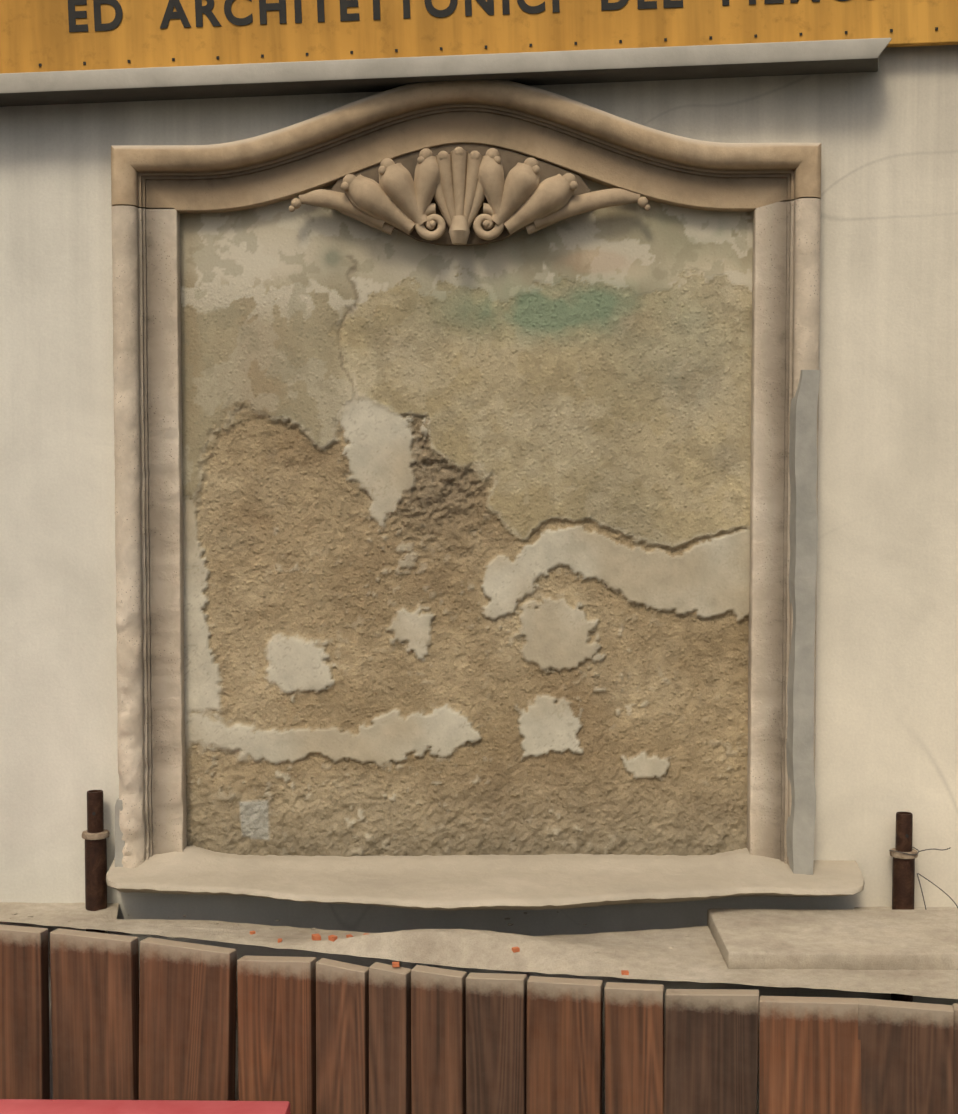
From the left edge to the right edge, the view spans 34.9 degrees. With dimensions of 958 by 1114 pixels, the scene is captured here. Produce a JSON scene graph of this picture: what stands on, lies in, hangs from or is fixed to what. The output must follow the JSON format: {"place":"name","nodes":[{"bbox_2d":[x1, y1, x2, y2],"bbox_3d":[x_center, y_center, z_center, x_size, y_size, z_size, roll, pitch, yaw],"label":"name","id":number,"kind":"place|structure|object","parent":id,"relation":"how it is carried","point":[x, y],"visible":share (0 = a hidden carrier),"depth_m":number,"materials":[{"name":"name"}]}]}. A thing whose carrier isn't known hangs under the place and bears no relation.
{"place":"outdoors","nodes":[
{"label":"outdoors","id":0,"kind":"place"},
{"bbox_2d":[0,902,957,998],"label":"stone ledge","id":1,"kind":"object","parent":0,"point":[695,955],"depth_m":3.12,"materials":[{"name":"beige stone"}]},
{"bbox_2d":[250,931,628,974],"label":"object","id":2,"kind":"object","parent":1,"relation":"on","point":[317,937],"visible":0.81,"depth_m":3.19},
{"bbox_2d":[9,911,919,989],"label":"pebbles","id":3,"kind":"object","parent":1,"relation":"on","point":[507,918],"visible":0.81,"depth_m":3.37,"materials":[{"name":"stone"}]},
{"bbox_2d":[707,908,957,969],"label":"stone slab","id":4,"kind":"structure","parent":1,"relation":"on","point":[849,939],"depth_m":3.16,"materials":[{"name":"beige stone"}]},
{"label":"ground","id":5,"kind":"structure","parent":0,"visible":0},
{"bbox_2d":[0,924,49,1098],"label":"board","id":6,"kind":"object","parent":5,"relation":"on","point":[24,1021],"visible":1,"depth_m":3.34,"materials":[{"name":"brown wood"}]},
{"bbox_2d":[50,928,138,1099],"bbox_3d":[-0.831,1.466,3.327,0.197,1.302,0.035,0,3,16],"label":"board","id":7,"kind":"object","parent":5,"relation":"on","point":[95,1009],"visible":1,"depth_m":3.29,"materials":[{"name":"brown wood"}]},
{"bbox_2d":[81,790,109,933],"bbox_3d":[-0.881,1.425,3.537,0.063,1.776,0.063,0,3,1],"label":"pipe","id":8,"kind":"object","parent":5,"relation":"on","point":[95,835],"visible":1,"depth_m":3.48,"materials":[{"name":"brown metal"}]},
{"bbox_2d":[0,1099,289,1113],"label":"red rail","id":9,"kind":"object","parent":5,"relation":"on","point":[29,1106],"visible":1,"depth_m":2.99,"materials":[{"name":"paint"}]},
{"bbox_2d":[139,937,236,1100],"bbox_3d":[-0.629,1.473,3.258,0.214,1.302,0.035,2,2,18],"label":"board","id":10,"kind":"object","parent":5,"relation":"on","point":[187,1020],"visible":1,"depth_m":3.22,"materials":[{"name":"brown wood"}]},
{"bbox_2d":[237,956,316,1113],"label":"board","id":11,"kind":"object","parent":5,"relation":"on","point":[276,999],"visible":1,"depth_m":3.15,"materials":[{"name":"brown wood"}]},
{"bbox_2d":[316,958,368,1113],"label":"board","id":12,"kind":"object","parent":5,"relation":"on","point":[342,1037],"visible":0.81,"depth_m":3.11,"materials":[{"name":"brown wood"}]},
{"bbox_2d":[369,962,411,1113],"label":"board","id":13,"kind":"object","parent":5,"relation":"on","point":[389,1039],"visible":0.91,"depth_m":3.08,"materials":[{"name":"brown wood"}]},
{"bbox_2d":[411,965,466,1113],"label":"board","id":14,"kind":"object","parent":5,"relation":"on","point":[438,1040],"visible":1,"depth_m":3.05,"materials":[{"name":"brown wood"}]},
{"bbox_2d":[0,45,957,1113],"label":"wall","id":15,"kind":"structure","parent":5,"relation":"on","point":[885,135],"depth_m":3.48,"materials":[{"name":"paint"}]},
{"bbox_2d":[0,38,891,106],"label":"ledge","id":16,"kind":"object","parent":15,"relation":"attached to","point":[525,68],"visible":0.94,"depth_m":3.34,"materials":[{"name":"stone"}]},
{"bbox_2d":[0,0,957,73],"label":"sign board","id":17,"kind":"object","parent":16,"relation":"attached to","point":[36,36],"visible":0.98,"depth_m":3.40,"materials":[{"name":"wood"}]},
{"bbox_2d":[68,0,847,31],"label":"sign text","id":18,"kind":"object","parent":17,"relation":"attached to","point":[280,6],"visible":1,"depth_m":3.40},
{"bbox_2d":[106,846,864,910],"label":"sill","id":19,"kind":"structure","parent":15,"relation":"attached to","point":[499,882],"depth_m":3.40,"materials":[{"name":"stone"}]},
{"bbox_2d":[111,205,186,867],"bbox_3d":[-0.753,-0.032,3.484,0.151,1.512,0.084,0,3,-7],"label":"jamb","id":20,"kind":"object","parent":19,"relation":"on","point":[146,285],"visible":1,"depth_m":3.46,"materials":[{"name":"stone"}]},
{"bbox_2d":[115,798,124,866],"bbox_3d":[-0.821,0.638,3.513,0.034,0.170,0.072,0,3,1],"label":"plaster patch","id":21,"kind":"object","parent":20,"relation":"attached to","point":[119,843],"visible":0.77,"depth_m":3.48,"materials":[{"name":"beige paint"}]},
{"bbox_2d":[111,80,820,213],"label":"lintel","id":22,"kind":"structure","parent":20,"relation":"on","point":[580,139],"depth_m":3.42,"materials":[{"name":"stone"}]},
{"bbox_2d":[289,143,650,245],"bbox_3d":[-0.022,-0.818,3.425,0.814,0.231,0.122,0,3,1],"label":"shell ornament","id":23,"kind":"object","parent":22,"relation":"attached to","point":[465,194],"visible":0.98,"depth_m":3.40,"materials":[{"name":"stone"}]},
{"bbox_2d":[180,177,752,856],"bbox_3d":[-0.032,-0.133,3.509,1.348,1.710,0.020,0,3,1],"label":"panel","id":24,"kind":"object","parent":19,"relation":"on","point":[466,549],"visible":0.75,"depth_m":3.51,"materials":[{"name":"paint"}]},
{"bbox_2d":[747,198,820,866],"bbox_3d":[0.691,-0.037,3.458,0.151,1.524,0.084,0,3,9],"label":"jamb","id":25,"kind":"object","parent":19,"relation":"on","point":[786,293],"visible":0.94,"depth_m":3.45,"materials":[{"name":"stone"}]},
{"bbox_2d":[786,370,819,874],"bbox_3d":[0.732,0.153,3.454,0.078,1.144,0.090,0,3,1],"label":"cement","id":26,"kind":"object","parent":19,"relation":"on","point":[803,532],"visible":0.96,"depth_m":3.41,"materials":[{"name":"grey concrete"}]},
{"bbox_2d":[466,973,526,1113],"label":"board","id":27,"kind":"object","parent":5,"relation":"on","point":[496,1027],"visible":0.95,"depth_m":3.01,"materials":[{"name":"brown wood"}]},
{"bbox_2d":[526,976,602,1113],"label":"board","id":28,"kind":"object","parent":5,"relation":"on","point":[564,1046],"visible":1,"depth_m":2.99,"materials":[{"name":"brown wood"}]},
{"bbox_2d":[604,982,663,1113],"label":"board","id":29,"kind":"object","parent":5,"relation":"on","point":[634,1048],"visible":1,"depth_m":2.96,"materials":[{"name":"brown wood"}]},
{"bbox_2d":[663,989,758,1113],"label":"board","id":30,"kind":"object","parent":5,"relation":"on","point":[710,1051],"visible":1,"depth_m":2.94,"materials":[{"name":"brown wood"}]},
{"bbox_2d":[759,996,860,1113],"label":"board","id":31,"kind":"object","parent":5,"relation":"on","point":[809,1055],"visible":1,"depth_m":2.90,"materials":[{"name":"brown wood"}]},
{"bbox_2d":[890,812,917,1001],"bbox_3d":[0.968,1.448,3.506,0.063,1.732,0.063,0,3,1],"label":"pipe","id":32,"kind":"object","parent":5,"relation":"on","point":[903,877],"visible":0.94,"depth_m":3.45,"materials":[{"name":"brown metal"}]},
{"bbox_2d":[889,847,957,909],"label":"tie wire","id":33,"kind":"object","parent":32,"relation":"attached to","point":[923,876],"visible":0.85,"depth_m":3.45,"materials":[{"name":"grey metal"}]},
{"bbox_2d":[858,998,953,1113],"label":"board","id":34,"kind":"object","parent":5,"relation":"on","point":[906,1057],"visible":0.88,"depth_m":2.87,"materials":[{"name":"brown wood"}]},
{"bbox_2d":[953,1003,957,1113],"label":"board","id":35,"kind":"object","parent":5,"relation":"on","point":[955,1064],"visible":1,"depth_m":2.85,"materials":[{"name":"brown wood"}]}
]}

